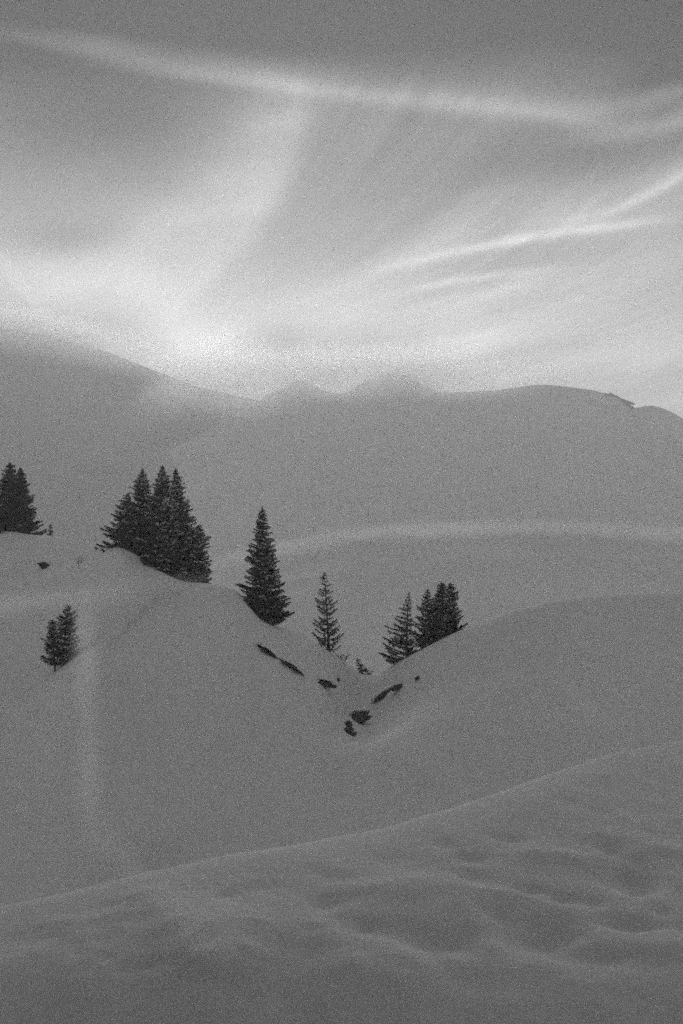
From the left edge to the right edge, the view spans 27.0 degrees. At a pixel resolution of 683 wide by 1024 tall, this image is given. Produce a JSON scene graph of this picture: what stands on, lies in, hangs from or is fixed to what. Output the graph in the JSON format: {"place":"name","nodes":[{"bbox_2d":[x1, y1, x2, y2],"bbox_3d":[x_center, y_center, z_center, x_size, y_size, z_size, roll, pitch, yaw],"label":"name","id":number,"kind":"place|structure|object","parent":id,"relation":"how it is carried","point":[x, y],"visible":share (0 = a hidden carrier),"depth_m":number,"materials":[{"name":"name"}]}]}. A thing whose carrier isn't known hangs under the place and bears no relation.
{"place":"outdoors","nodes":[
{"label":"outdoors","id":0,"kind":"place"},
{"bbox_2d":[0,328,258,543],"bbox_3d":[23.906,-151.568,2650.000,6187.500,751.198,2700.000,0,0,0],"label":"mountain","id":1,"kind":"structure","parent":0,"point":[88,434],"depth_m":2410.04,"materials":[{"name":"white snow"}]},
{"bbox_2d":[0,530,682,1023],"bbox_3d":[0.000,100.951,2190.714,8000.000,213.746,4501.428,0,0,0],"label":"snowfield","id":2,"kind":"structure","parent":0,"point":[212,810],"depth_m":114.79,"materials":[{"name":"white snow"}]},
{"bbox_2d":[0,494,17,532],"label":"spruce tree","id":3,"kind":"object","parent":2,"relation":"on","point":[1,515],"visible":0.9,"depth_m":200.43,"materials":[{"name":"black plant"}]},
{"bbox_2d":[0,463,35,531],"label":"spruce tree","id":4,"kind":"object","parent":2,"relation":"on","point":[11,500],"visible":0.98,"depth_m":202.26,"materials":[{"name":"black plant"}]},
{"bbox_2d":[12,468,46,534],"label":"spruce tree","id":5,"kind":"object","parent":2,"relation":"on","point":[32,525],"visible":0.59,"depth_m":204.62,"materials":[{"name":"black plant"}]},
{"bbox_2d":[37,560,50,568],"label":"rock","id":6,"kind":"object","parent":2,"relation":"on","point":[43,564],"visible":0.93,"depth_m":180.45,"materials":[{"name":"black stone"}]},
{"bbox_2d":[47,524,52,535],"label":"spruce tree","id":7,"kind":"object","parent":2,"relation":"on","point":[50,531],"visible":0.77,"depth_m":198.97,"materials":[{"name":"black plant"}]},
{"bbox_2d":[41,620,68,671],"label":"spruce tree","id":8,"kind":"object","parent":2,"relation":"on","point":[50,639],"visible":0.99,"depth_m":147.23,"materials":[{"name":"black plant"}]},
{"bbox_2d":[47,605,80,664],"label":"spruce tree","id":9,"kind":"object","parent":2,"relation":"on","point":[67,624],"visible":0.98,"depth_m":147.75,"materials":[{"name":"black plant"}]},
{"bbox_2d":[94,492,137,551],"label":"spruce tree","id":10,"kind":"object","parent":2,"relation":"on","point":[117,535],"visible":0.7,"depth_m":171.32,"materials":[{"name":"black plant"}]},
{"bbox_2d":[110,468,157,559],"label":"spruce tree","id":11,"kind":"object","parent":2,"relation":"on","point":[143,489],"visible":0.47,"depth_m":170.33,"materials":[{"name":"black plant"}]},
{"bbox_2d":[134,465,184,566],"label":"spruce tree","id":12,"kind":"object","parent":2,"relation":"on","point":[161,493],"visible":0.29,"depth_m":167.28,"materials":[{"name":"black plant"}]},
{"bbox_2d":[140,494,197,578],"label":"spruce tree","id":13,"kind":"object","parent":2,"relation":"on","point":[173,557],"visible":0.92,"depth_m":161.34,"materials":[{"name":"black plant"}]},
{"bbox_2d":[167,468,211,583],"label":"spruce tree","id":14,"kind":"object","parent":2,"relation":"on","point":[176,491],"visible":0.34,"depth_m":165.57,"materials":[{"name":"black plant"}]},
{"bbox_2d":[179,525,212,583],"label":"spruce tree","id":15,"kind":"object","parent":2,"relation":"on","point":[199,570],"visible":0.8,"depth_m":162.48,"materials":[{"name":"black plant"}]},
{"bbox_2d":[236,506,294,625],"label":"spruce tree","id":16,"kind":"object","parent":2,"relation":"on","point":[265,603],"visible":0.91,"depth_m":148.35,"materials":[{"name":"black plant"}]},
{"bbox_2d":[258,642,277,658],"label":"rock","id":17,"kind":"object","parent":2,"relation":"on","point":[266,650],"visible":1,"depth_m":138.66,"materials":[{"name":"black stone"}]},
{"bbox_2d":[279,658,304,675],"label":"rock","id":18,"kind":"object","parent":2,"relation":"on","point":[289,664],"visible":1,"depth_m":138.82,"materials":[{"name":"black stone"}]},
{"bbox_2d":[316,677,336,687],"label":"rock","id":19,"kind":"object","parent":2,"relation":"on","point":[326,683],"visible":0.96,"depth_m":140.72,"materials":[{"name":"black stone"}]},
{"bbox_2d":[312,572,343,652],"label":"spruce tree","id":20,"kind":"object","parent":2,"relation":"on","point":[327,629],"visible":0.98,"depth_m":152.88,"materials":[{"name":"black plant"}]},
{"bbox_2d":[335,653,350,660],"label":"shrub","id":21,"kind":"object","parent":2,"relation":"on","point":[342,656],"visible":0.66,"depth_m":156.87,"materials":[{"name":"grey plant"}]},
{"bbox_2d":[344,720,353,729],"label":"rock","id":22,"kind":"object","parent":2,"relation":"on","point":[348,723],"visible":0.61,"depth_m":138.86,"materials":[{"name":"black stone"}]},
{"bbox_2d":[344,727,353,734],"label":"rock","id":23,"kind":"object","parent":2,"relation":"on","point":[349,731],"visible":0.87,"depth_m":137.06,"materials":[{"name":"black stone"}]},
{"bbox_2d":[349,708,371,724],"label":"rock","id":24,"kind":"object","parent":2,"relation":"on","point":[361,717],"visible":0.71,"depth_m":142.71,"materials":[{"name":"black stone"}]},
{"bbox_2d":[356,658,369,674],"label":"spruce tree","id":25,"kind":"object","parent":2,"relation":"on","point":[362,670],"visible":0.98,"depth_m":160.92,"materials":[{"name":"black plant"}]},
{"bbox_2d":[371,686,391,703],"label":"rock","id":26,"kind":"object","parent":2,"relation":"on","point":[380,695],"visible":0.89,"depth_m":149.23,"materials":[{"name":"black stone"}]},
{"bbox_2d":[385,655,400,664],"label":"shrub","id":27,"kind":"object","parent":2,"relation":"on","point":[391,660],"visible":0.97,"depth_m":156.96,"materials":[{"name":"black plant"}]},
{"bbox_2d":[389,681,403,690],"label":"rock","id":28,"kind":"object","parent":2,"relation":"on","point":[396,686],"visible":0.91,"depth_m":146.51,"materials":[{"name":"black stone"}]},
{"bbox_2d":[378,592,420,661],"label":"spruce tree","id":29,"kind":"object","parent":2,"relation":"on","point":[401,641],"visible":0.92,"depth_m":157.68,"materials":[{"name":"black plant"}]},
{"bbox_2d":[408,589,442,649],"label":"spruce tree","id":30,"kind":"object","parent":2,"relation":"on","point":[424,637],"visible":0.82,"depth_m":155.67,"materials":[{"name":"black plant"}]},
{"bbox_2d":[425,582,457,643],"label":"spruce tree","id":31,"kind":"object","parent":2,"relation":"on","point":[440,596],"visible":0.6,"depth_m":155.51,"materials":[{"name":"black plant"}]},
{"bbox_2d":[438,582,467,636],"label":"spruce tree","id":32,"kind":"object","parent":2,"relation":"on","point":[451,612],"visible":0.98,"depth_m":153.64,"materials":[{"name":"black plant"}]},
{"bbox_2d":[0,0,682,417],"label":"sky","id":33,"kind":"structure","parent":0,"point":[252,199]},
{"bbox_2d":[124,373,682,562],"bbox_3d":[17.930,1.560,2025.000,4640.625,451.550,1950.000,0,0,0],"label":"mountain","id":34,"kind":"structure","parent":0,"point":[299,459],"depth_m":1927.82,"materials":[{"name":"white snow"}]},
{"bbox_2d":[606,393,634,407],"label":"rock","id":35,"kind":"object","parent":34,"relation":"on","point":[627,403],"visible":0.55,"depth_m":2282.66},
{"bbox_2d":[207,522,682,674],"bbox_3d":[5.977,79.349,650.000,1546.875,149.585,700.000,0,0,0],"label":"hill","id":36,"kind":"structure","parent":0,"point":[375,577],"depth_m":550.58,"materials":[{"name":"white snow"}]}
]}

